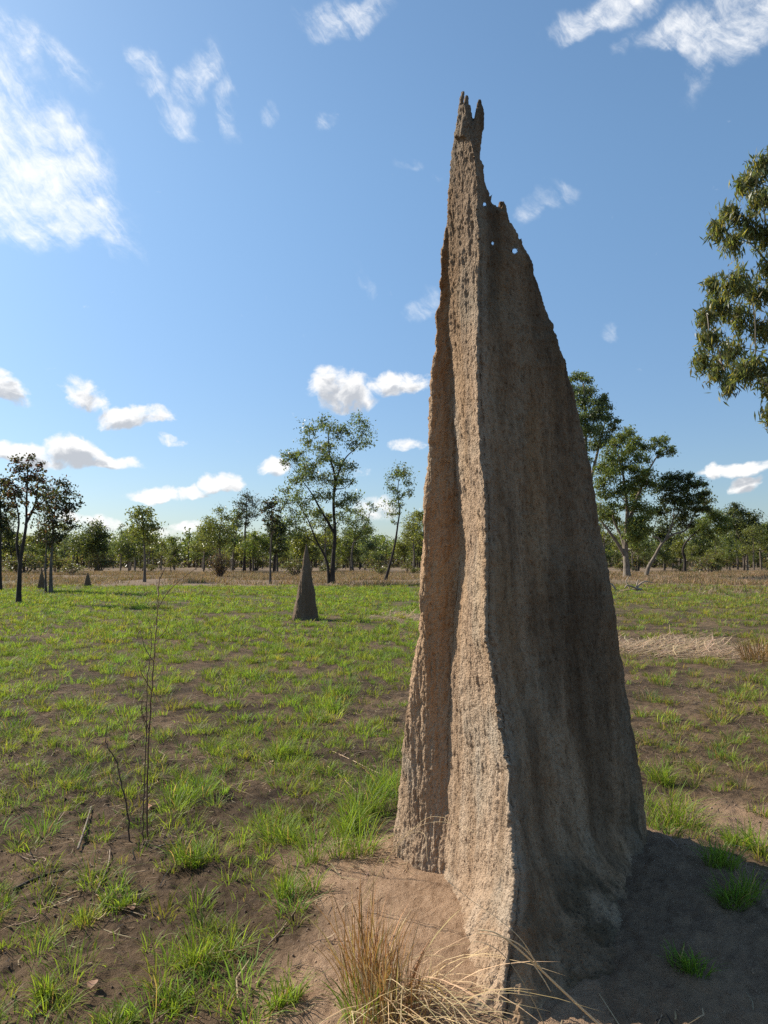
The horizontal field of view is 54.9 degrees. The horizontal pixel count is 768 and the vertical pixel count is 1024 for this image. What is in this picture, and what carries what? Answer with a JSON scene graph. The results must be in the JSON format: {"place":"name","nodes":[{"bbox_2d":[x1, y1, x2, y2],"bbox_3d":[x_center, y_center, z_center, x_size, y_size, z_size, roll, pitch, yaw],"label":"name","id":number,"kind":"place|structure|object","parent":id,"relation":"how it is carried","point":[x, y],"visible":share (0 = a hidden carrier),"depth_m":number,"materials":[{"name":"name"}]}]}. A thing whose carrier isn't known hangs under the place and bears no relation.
{"place":"outdoors","nodes":[
{"label":"outdoors","id":0,"kind":"place"},
{"bbox_2d":[0,560,767,1023],"bbox_3d":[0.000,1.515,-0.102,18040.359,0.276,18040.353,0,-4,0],"label":"ground","id":1,"kind":"structure","parent":0,"point":[670,900],"depth_m":3.82,"materials":[{"name":"soil"}]},
{"bbox_2d":[0,474,16,590],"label":"woollybutt tree","id":2,"kind":"object","parent":1,"relation":"on","point":[3,529],"visible":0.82,"depth_m":39.29,"materials":[{"name":"green plant"}]},
{"bbox_2d":[2,508,28,570],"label":"woodland tree","id":3,"kind":"object","parent":1,"relation":"on","point":[8,547],"visible":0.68,"depth_m":92.37,"materials":[{"name":"green plant"}]},
{"bbox_2d":[2,557,39,572],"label":"woodland shrub","id":4,"kind":"object","parent":1,"relation":"on","point":[10,564],"visible":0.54,"depth_m":81.07,"materials":[{"name":"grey plant"}]},
{"bbox_2d":[0,453,48,602],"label":"woollybutt tree","id":5,"kind":"object","parent":1,"relation":"on","point":[15,494],"visible":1,"depth_m":26.86,"materials":[{"name":"green plant"}]},
{"bbox_2d":[4,551,44,573],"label":"woodland shrub","id":6,"kind":"object","parent":1,"relation":"on","point":[28,563],"visible":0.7,"depth_m":81.26,"materials":[{"name":"green plant"}]},
{"bbox_2d":[20,526,45,569],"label":"woodland tree","id":7,"kind":"object","parent":1,"relation":"on","point":[29,539],"visible":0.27,"depth_m":116.53,"materials":[{"name":"green plant"}]},
{"bbox_2d":[13,869,64,890],"bbox_3d":[-1.733,1.842,3.712,0.030,0.024,0.272,-2,-4,34],"label":"fallen stick","id":8,"kind":"object","parent":1,"relation":"on","point":[31,880],"visible":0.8,"depth_m":3.69,"materials":[{"name":"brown wood"}]},
{"bbox_2d":[35,535,57,569],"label":"woodland tree","id":9,"kind":"object","parent":1,"relation":"on","point":[49,549],"visible":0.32,"depth_m":114.71,"materials":[{"name":"green plant"}]},
{"bbox_2d":[21,958,81,1004],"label":"grass tuft","id":10,"kind":"object","parent":1,"relation":"on","point":[42,987],"visible":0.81,"depth_m":2.73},
{"bbox_2d":[22,474,85,592],"bbox_3d":[-16.319,1.096,36.623,2.951,6.069,3.156,0,-4,0],"label":"woollybutt tree","id":11,"kind":"object","parent":1,"relation":"on","point":[47,506],"visible":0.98,"depth_m":36.67,"materials":[{"name":"green plant"}]},
{"bbox_2d":[33,552,75,572],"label":"woodland shrub","id":12,"kind":"object","parent":1,"relation":"on","point":[57,564],"visible":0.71,"depth_m":83.79,"materials":[{"name":"green plant"}]},
{"bbox_2d":[57,540,70,567],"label":"woodland tree","id":13,"kind":"object","parent":1,"relation":"on","point":[60,553],"visible":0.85,"depth_m":110.16,"materials":[{"name":"green plant"}]},
{"bbox_2d":[55,520,78,564],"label":"woodland tree","id":14,"kind":"object","parent":1,"relation":"on","point":[68,532],"visible":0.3,"depth_m":125.36,"materials":[{"name":"green plant"}]},
{"bbox_2d":[58,561,85,574],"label":"woodland shrub","id":15,"kind":"object","parent":1,"relation":"on","point":[70,565],"visible":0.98,"depth_m":78.93,"materials":[{"name":"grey plant"}]},
{"bbox_2d":[62,518,115,570],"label":"eucalyptus tree","id":16,"kind":"object","parent":1,"relation":"on","point":[95,528],"visible":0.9,"depth_m":98.52,"materials":[{"name":"green plant"}]},
{"bbox_2d":[78,516,112,571],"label":"woodland tree","id":17,"kind":"object","parent":1,"relation":"on","point":[90,547],"visible":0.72,"depth_m":98.49,"materials":[{"name":"green plant"}]},
{"bbox_2d":[85,552,118,570],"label":"woodland shrub","id":18,"kind":"object","parent":1,"relation":"on","point":[103,562],"visible":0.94,"depth_m":97.36,"materials":[{"name":"green plant"}]},
{"bbox_2d":[75,997,147,1023],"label":"grass tuft","id":19,"kind":"object","parent":1,"relation":"on","point":[124,1012],"visible":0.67,"depth_m":2.57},
{"bbox_2d":[105,724,133,840],"bbox_3d":[-1.469,1.558,4.186,0.383,0.695,0.115,-3,-5,42],"label":"dead sapling","id":20,"kind":"object","parent":1,"relation":"on","point":[122,790],"visible":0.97,"depth_m":4.23,"materials":[{"name":"wood"}]},
{"bbox_2d":[111,524,129,569],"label":"woodland tree","id":21,"kind":"object","parent":1,"relation":"on","point":[118,538],"visible":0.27,"depth_m":110.89,"materials":[{"name":"green plant"}]},
{"bbox_2d":[85,880,156,910],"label":"grass tuft","id":22,"kind":"object","parent":1,"relation":"on","point":[124,899],"visible":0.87,"depth_m":3.47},
{"bbox_2d":[111,531,142,571],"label":"woodland tree","id":23,"kind":"object","parent":1,"relation":"on","point":[126,547],"visible":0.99,"depth_m":91.52,"materials":[{"name":"green plant"}]},
{"bbox_2d":[126,527,151,570],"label":"woodland tree","id":24,"kind":"object","parent":1,"relation":"on","point":[141,551],"visible":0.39,"depth_m":98.16,"materials":[{"name":"green plant"}]},
{"bbox_2d":[138,621,151,841],"bbox_3d":[-1.350,1.250,4.139,0.047,1.300,0.206,0,-4,0],"label":"dead sapling","id":25,"kind":"object","parent":1,"relation":"on","point":[146,741],"visible":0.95,"depth_m":4.21,"materials":[{"name":"wood"}]},
{"bbox_2d":[124,505,168,581],"bbox_3d":[-17.910,2.420,55.016,3.107,5.875,3.134,2,-4,-34],"label":"eucalyptus tree","id":26,"kind":"object","parent":1,"relation":"on","point":[139,513],"visible":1,"depth_m":54.72,"materials":[{"name":"green plant"}]},
{"bbox_2d":[149,538,168,569],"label":"woodland tree","id":27,"kind":"object","parent":1,"relation":"on","point":[163,544],"visible":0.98,"depth_m":115.95,"materials":[{"name":"green plant"}]},
{"bbox_2d":[164,536,181,569],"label":"woodland tree","id":28,"kind":"object","parent":1,"relation":"on","point":[172,539],"visible":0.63,"depth_m":123.19,"materials":[{"name":"green plant"}]},
{"bbox_2d":[124,960,224,1018],"bbox_3d":[-0.753,1.741,2.703,0.372,0.142,0.290,0,-4,0],"label":"grass tuft","id":29,"kind":"object","parent":1,"relation":"on","point":[164,1002],"visible":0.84,"depth_m":2.69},
{"bbox_2d":[137,554,213,839],"bbox_3d":[-1.264,1.076,4.184,0.561,1.675,0.295,-3,-5,36],"label":"dead sapling","id":30,"kind":"object","parent":1,"relation":"on","point":[153,660],"visible":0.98,"depth_m":4.26,"materials":[{"name":"wood"}]},
{"bbox_2d":[169,543,183,571],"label":"woodland tree","id":31,"kind":"object","parent":1,"relation":"on","point":[174,552],"visible":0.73,"depth_m":101.92,"materials":[{"name":"green plant"}]},
{"bbox_2d":[151,772,227,801],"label":"grass tuft","id":32,"kind":"object","parent":1,"relation":"on","point":[196,791],"visible":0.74,"depth_m":5.00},
{"bbox_2d":[152,827,242,869],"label":"grass tuft","id":33,"kind":"object","parent":1,"relation":"on","point":[192,855],"visible":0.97,"depth_m":3.93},
{"bbox_2d":[187,521,217,570],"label":"woodland tree","id":34,"kind":"object","parent":1,"relation":"on","point":[199,548],"visible":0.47,"depth_m":99.08,"materials":[{"name":"green plant"}]},
{"bbox_2d":[148,917,263,973],"bbox_3d":[-0.693,1.716,2.930,0.464,0.171,0.404,0,-4,0],"label":"grass tuft","id":35,"kind":"object","parent":1,"relation":"on","point":[193,949],"visible":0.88,"depth_m":2.93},
{"bbox_2d":[192,501,238,557],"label":"eucalyptus tree","id":36,"kind":"object","parent":1,"relation":"on","point":[210,523],"visible":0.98,"depth_m":88.86,"materials":[{"name":"green plant"}]},
{"bbox_2d":[204,547,234,576],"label":"dry shrub","id":37,"kind":"object","parent":1,"relation":"on","point":[220,567],"visible":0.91,"depth_m":65.04,"materials":[{"name":"brown plant"}]},
{"bbox_2d":[222,506,248,570],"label":"woodland tree","id":38,"kind":"object","parent":1,"relation":"on","point":[235,537],"visible":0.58,"depth_m":105.10,"materials":[{"name":"green plant"}]},
{"bbox_2d":[228,488,261,570],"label":"eucalyptus tree","id":39,"kind":"object","parent":1,"relation":"on","point":[246,512],"visible":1,"depth_m":96.28,"materials":[{"name":"green plant"}]},
{"bbox_2d":[231,531,260,570],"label":"woodland tree","id":40,"kind":"object","parent":1,"relation":"on","point":[236,548],"visible":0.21,"depth_m":101.09,"materials":[{"name":"green plant"}]},
{"bbox_2d":[234,529,269,571],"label":"eucalyptus tree","id":41,"kind":"object","parent":1,"relation":"on","point":[248,547],"visible":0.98,"depth_m":93.27,"materials":[{"name":"green plant"}]},
{"bbox_2d":[239,555,267,570],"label":"woodland shrub","id":42,"kind":"object","parent":1,"relation":"on","point":[260,563],"visible":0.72,"depth_m":111.64,"materials":[{"name":"green plant"}]},
{"bbox_2d":[256,494,286,583],"bbox_3d":[-7.582,1.893,50.206,2.054,6.241,1.870,2,-4,-26],"label":"eucalyptus tree","id":43,"kind":"object","parent":1,"relation":"on","point":[271,505],"visible":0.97,"depth_m":50.29,"materials":[{"name":"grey plant"}]},
{"bbox_2d":[255,511,297,571],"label":"woodland tree","id":44,"kind":"object","parent":1,"relation":"on","point":[283,529],"visible":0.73,"depth_m":93.47,"materials":[{"name":"green plant"}]},
{"bbox_2d":[246,811,315,846],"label":"grass tuft","id":45,"kind":"object","parent":1,"relation":"on","point":[286,833],"visible":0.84,"depth_m":4.18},
{"bbox_2d":[238,963,331,1012],"bbox_3d":[-0.360,1.683,2.610,0.315,0.148,0.256,-1,-4,17],"label":"grass tuft","id":46,"kind":"object","parent":1,"relation":"on","point":[286,998],"visible":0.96,"depth_m":2.61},
{"bbox_2d":[256,729,321,758],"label":"grass tuft","id":47,"kind":"object","parent":1,"relation":"on","point":[283,747],"visible":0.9,"depth_m":6.05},
{"bbox_2d":[278,556,302,574],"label":"woodland shrub","id":48,"kind":"object","parent":1,"relation":"on","point":[291,564],"visible":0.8,"depth_m":70.54,"materials":[{"name":"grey plant"}]},
{"bbox_2d":[251,860,334,900],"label":"grass tuft","id":49,"kind":"object","parent":1,"relation":"on","point":[285,884],"visible":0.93,"depth_m":3.44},
{"bbox_2d":[287,520,320,559],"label":"woodland tree","id":50,"kind":"object","parent":1,"relation":"on","point":[301,542],"visible":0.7,"depth_m":96.02,"materials":[{"name":"green plant"}]},
{"bbox_2d":[292,543,318,620],"bbox_3d":[-2.085,1.848,19.678,0.728,2.114,0.480,1,-4,-11],"label":"termite mound","id":51,"kind":"object","parent":1,"relation":"on","point":[305,607],"visible":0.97,"depth_m":19.52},
{"bbox_2d":[272,409,377,583],"bbox_3d":[-3.933,-1.016,50.119,7.108,12.149,4.751,0,-4,0],"label":"eucalyptus tree","id":52,"kind":"object","parent":1,"relation":"on","point":[305,474],"visible":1,"depth_m":50.11,"materials":[{"name":"green plant"}]},
{"bbox_2d":[307,504,344,570],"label":"woodland tree","id":53,"kind":"object","parent":1,"relation":"on","point":[325,535],"visible":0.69,"depth_m":99.09,"materials":[{"name":"green plant"}]},
{"bbox_2d":[316,530,336,558],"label":"woodland tree","id":54,"kind":"object","parent":1,"relation":"on","point":[328,551],"visible":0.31,"depth_m":115.87,"materials":[{"name":"green plant"}]},
{"bbox_2d":[307,691,351,713],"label":"grass tuft","id":55,"kind":"object","parent":1,"relation":"on","point":[329,705],"visible":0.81,"depth_m":7.86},
{"bbox_2d":[265,808,395,866],"bbox_3d":[-0.256,1.663,3.798,0.834,0.307,0.590,0,-4,0],"label":"grass tuft","id":56,"kind":"object","parent":1,"relation":"on","point":[356,841],"visible":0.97,"depth_m":3.83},
{"bbox_2d":[307,788,386,837],"bbox_3d":[-0.165,1.721,4.272,0.541,0.276,0.547,-2,-4,29],"label":"grass tuft","id":57,"kind":"object","parent":1,"relation":"on","point":[362,821],"visible":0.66,"depth_m":4.24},
{"bbox_2d":[294,752,400,816],"bbox_3d":[-0.063,1.716,4.646,0.824,0.385,1.172,-4,-5,44],"label":"grass tuft","id":58,"kind":"object","parent":1,"relation":"on","point":[382,800],"visible":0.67,"depth_m":4.66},
{"bbox_2d":[336,529,361,570],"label":"woodland tree","id":59,"kind":"object","parent":1,"relation":"on","point":[347,544],"visible":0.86,"depth_m":101.94,"materials":[{"name":"green plant"}]},
{"bbox_2d":[340,501,378,570],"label":"eucalyptus tree","id":60,"kind":"object","parent":1,"relation":"on","point":[353,535],"visible":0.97,"depth_m":93.07,"materials":[{"name":"green plant"}]},
{"bbox_2d":[357,518,379,569],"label":"woodland tree","id":61,"kind":"object","parent":1,"relation":"on","point":[370,544],"visible":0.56,"depth_m":119.05,"materials":[{"name":"green plant"}]},
{"bbox_2d":[340,754,401,796],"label":"grass tuft","id":62,"kind":"object","parent":1,"relation":"on","point":[385,775],"visible":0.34,"depth_m":5.08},
{"bbox_2d":[361,554,389,570],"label":"woodland shrub","id":63,"kind":"object","parent":1,"relation":"on","point":[372,562],"visible":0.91,"depth_m":91.67,"materials":[{"name":"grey plant"}]},
{"bbox_2d":[0,677,767,1023],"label":"straw litter","id":64,"kind":"object","parent":1,"relation":"on","point":[316,843],"visible":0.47,"depth_m":4.28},
{"bbox_2d":[0,729,767,1023],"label":"soil crumbs","id":65,"kind":"object","parent":1,"relation":"on","point":[218,891],"visible":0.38,"depth_m":3.88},
{"bbox_2d":[2,527,766,567],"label":"woodland","id":66,"kind":"object","parent":1,"relation":"on","point":[382,548],"visible":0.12,"depth_m":163.27,"materials":[{"name":"green plant"}]},
{"bbox_2d":[377,461,419,580],"bbox_3d":[1.271,0.672,57.078,3.368,9.632,2.772,-3,-5,35],"label":"eucalyptus tree","id":67,"kind":"object","parent":1,"relation":"on","point":[404,473],"visible":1,"depth_m":57.51,"materials":[{"name":"green plant"}]},
{"bbox_2d":[389,534,410,564],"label":"woodland tree","id":68,"kind":"object","parent":1,"relation":"on","point":[403,551],"visible":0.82,"depth_m":147.08,"materials":[{"name":"green plant"}]},
{"bbox_2d":[393,508,422,568],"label":"eucalyptus tree","id":69,"kind":"object","parent":1,"relation":"on","point":[407,532],"visible":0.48,"depth_m":101.14,"materials":[{"name":"green plant"}]},
{"bbox_2d":[404,509,423,553],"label":"woodland tree","id":70,"kind":"object","parent":1,"relation":"on","point":[419,517],"visible":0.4,"depth_m":93.51,"materials":[{"name":"green plant"}]},
{"bbox_2d":[406,536,422,567],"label":"woodland tree","id":71,"kind":"object","parent":1,"relation":"on","point":[418,554],"visible":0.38,"depth_m":105.84,"materials":[{"name":"green plant"}]},
{"bbox_2d":[357,816,476,908],"bbox_3d":[0.112,1.439,2.987,0.157,0.544,0.671,2,-4,-29],"label":"dry stalk","id":72,"kind":"object","parent":1,"relation":"on","point":[392,852],"visible":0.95,"depth_m":3.08,"materials":[{"name":"plant"}]},
{"bbox_2d":[297,867,594,1023],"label":"dry tussock","id":73,"kind":"object","parent":1,"relation":"on","point":[383,991],"visible":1,"depth_m":2.50,"materials":[{"name":"plant"}]},
{"bbox_2d":[473,941,543,1023],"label":"dry stalk","id":74,"kind":"object","parent":1,"relation":"on","point":[520,978],"visible":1,"depth_m":2.31,"materials":[{"name":"plant"}]},
{"bbox_2d":[393,91,648,1023],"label":"termite mound","id":75,"kind":"object","parent":1,"relation":"on","point":[519,754],"visible":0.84,"depth_m":3.28,"materials":[{"name":"soil"}]},
{"bbox_2d":[450,882,599,1023],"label":"dry stalk","id":76,"kind":"object","parent":1,"relation":"on","point":[536,965],"visible":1,"depth_m":2.31,"materials":[{"name":"plant"}]},
{"bbox_2d":[368,608,767,664],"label":"straw thatch","id":77,"kind":"object","parent":1,"relation":"on","point":[636,646],"visible":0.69,"depth_m":13.23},
{"bbox_2d":[568,369,623,477],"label":"eucalyptus tree","id":78,"kind":"object","parent":1,"relation":"on","point":[594,427],"visible":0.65,"depth_m":72.26,"materials":[{"name":"green plant"}]},
{"bbox_2d":[598,516,623,547],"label":"woodland tree","id":79,"kind":"object","parent":1,"relation":"on","point":[608,537],"visible":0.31,"depth_m":94.60,"materials":[{"name":"green plant"}]},
{"bbox_2d":[618,553,648,570],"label":"woodland shrub","id":80,"kind":"object","parent":1,"relation":"on","point":[638,562],"visible":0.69,"depth_m":108.47,"materials":[{"name":"green plant"}]},
{"bbox_2d":[592,424,677,576],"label":"eucalyptus tree","id":81,"kind":"object","parent":1,"relation":"on","point":[610,467],"visible":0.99,"depth_m":65.56,"materials":[{"name":"green plant"}]},
{"bbox_2d":[651,542,674,570],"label":"woodland tree","id":82,"kind":"object","parent":1,"relation":"on","point":[666,557],"visible":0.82,"depth_m":97.69,"materials":[{"name":"green plant"}]},
{"bbox_2d":[638,753,689,788],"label":"grass tuft","id":83,"kind":"object","parent":1,"relation":"on","point":[664,771],"visible":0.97,"depth_m":5.32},
{"bbox_2d":[650,516,680,569],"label":"woodland tree","id":84,"kind":"object","parent":1,"relation":"on","point":[663,532],"visible":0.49,"depth_m":115.24,"materials":[{"name":"green plant"}]},
{"bbox_2d":[668,532,690,570],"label":"woodland tree","id":85,"kind":"object","parent":1,"relation":"on","point":[677,546],"visible":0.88,"depth_m":109.92,"materials":[{"name":"green plant"}]},
{"bbox_2d":[644,469,717,575],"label":"eucalyptus tree","id":86,"kind":"object","parent":1,"relation":"on","point":[687,502],"visible":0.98,"depth_m":68.53,"materials":[{"name":"green plant"}]},
{"bbox_2d":[657,938,724,979],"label":"grass tuft","id":87,"kind":"object","parent":1,"relation":"on","point":[692,963],"visible":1,"depth_m":2.61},
{"bbox_2d":[684,543,700,568],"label":"woodland tree","id":88,"kind":"object","parent":1,"relation":"on","point":[692,550],"visible":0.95,"depth_m":95.76,"materials":[{"name":"green plant"}]},
{"bbox_2d":[643,777,741,830],"bbox_3d":[1.656,1.741,4.433,0.924,0.309,0.779,0,-4,0],"label":"grass tuft","id":89,"kind":"object","parent":1,"relation":"on","point":[684,814],"visible":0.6,"depth_m":4.42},
{"bbox_2d":[685,533,710,569],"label":"woodland tree","id":90,"kind":"object","parent":1,"relation":"on","point":[703,543],"visible":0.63,"depth_m":112.89,"materials":[{"name":"green plant"}]},
{"bbox_2d":[687,556,725,572],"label":"woodland shrub","id":91,"kind":"object","parent":1,"relation":"on","point":[712,564],"visible":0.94,"depth_m":80.97,"materials":[{"name":"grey plant"}]},
{"bbox_2d":[682,505,735,571],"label":"eucalyptus tree","id":92,"kind":"object","parent":1,"relation":"on","point":[717,519],"visible":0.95,"depth_m":88.41,"materials":[{"name":"green plant"}]},
{"bbox_2d":[699,534,727,570],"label":"woodland tree","id":93,"kind":"object","parent":1,"relation":"on","point":[715,541],"visible":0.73,"depth_m":100.77,"materials":[{"name":"green plant"}]},
{"bbox_2d":[693,552,733,570],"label":"woodland shrub","id":94,"kind":"object","parent":1,"relation":"on","point":[725,562],"visible":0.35,"depth_m":98.10,"materials":[{"name":"green plant"}]},
{"bbox_2d":[686,828,753,870],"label":"grass tuft","id":95,"kind":"object","parent":1,"relation":"on","point":[720,858],"visible":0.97,"depth_m":3.47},
{"bbox_2d":[718,531,735,569],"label":"woodland tree","id":96,"kind":"object","parent":1,"relation":"on","point":[729,543],"visible":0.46,"depth_m":118.03,"materials":[{"name":"green plant"}]},
{"bbox_2d":[687,145,767,432],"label":"eucalyptus tree","id":97,"kind":"object","parent":1,"relation":"on","point":[719,308],"visible":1,"depth_m":13.17,"materials":[{"name":"green plant"}]},
{"bbox_2d":[696,862,767,912],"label":"grass tuft","id":98,"kind":"object","parent":1,"relation":"on","point":[741,890],"visible":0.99,"depth_m":3.13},
{"bbox_2d":[708,814,767,856],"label":"grass tuft","id":99,"kind":"object","parent":1,"relation":"on","point":[745,840],"visible":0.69,"depth_m":3.93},
{"bbox_2d":[722,502,766,570],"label":"eucalyptus tree","id":100,"kind":"object","parent":1,"relation":"on","point":[739,513],"visible":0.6,"depth_m":105.91,"materials":[{"name":"green plant"}]},
{"bbox_2d":[727,517,764,570],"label":"woodland tree","id":101,"kind":"object","parent":1,"relation":"on","point":[744,538],"visible":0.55,"depth_m":103.35,"materials":[{"name":"green plant"}]},
{"bbox_2d":[726,630,767,663],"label":"dry tussock","id":102,"kind":"object","parent":1,"relation":"on","point":[763,654],"visible":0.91,"depth_m":11.72,"materials":[{"name":"plant"}]},
{"bbox_2d":[733,525,765,570],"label":"woodland tree","id":103,"kind":"object","parent":1,"relation":"on","point":[747,550],"visible":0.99,"depth_m":92.60,"materials":[{"name":"green plant"}]},
{"bbox_2d":[752,526,767,569],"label":"woodland tree","id":104,"kind":"object","parent":1,"relation":"on","point":[762,550],"visible":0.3,"depth_m":112.74,"materials":[{"name":"green plant"}]},
{"bbox_2d":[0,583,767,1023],"bbox_3d":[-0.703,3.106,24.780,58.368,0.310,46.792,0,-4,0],"label":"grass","id":105,"kind":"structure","parent":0,"point":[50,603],"depth_m":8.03,"materials":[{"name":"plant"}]},
{"bbox_2d":[0,0,767,559],"label":"sky","id":106,"kind":"structure","parent":0,"point":[223,223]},
{"bbox_2d":[2,569,767,595],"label":"dry grass","id":107,"kind":"structure","parent":0,"point":[691,577],"depth_m":59.40,"materials":[{"name":"plant"}]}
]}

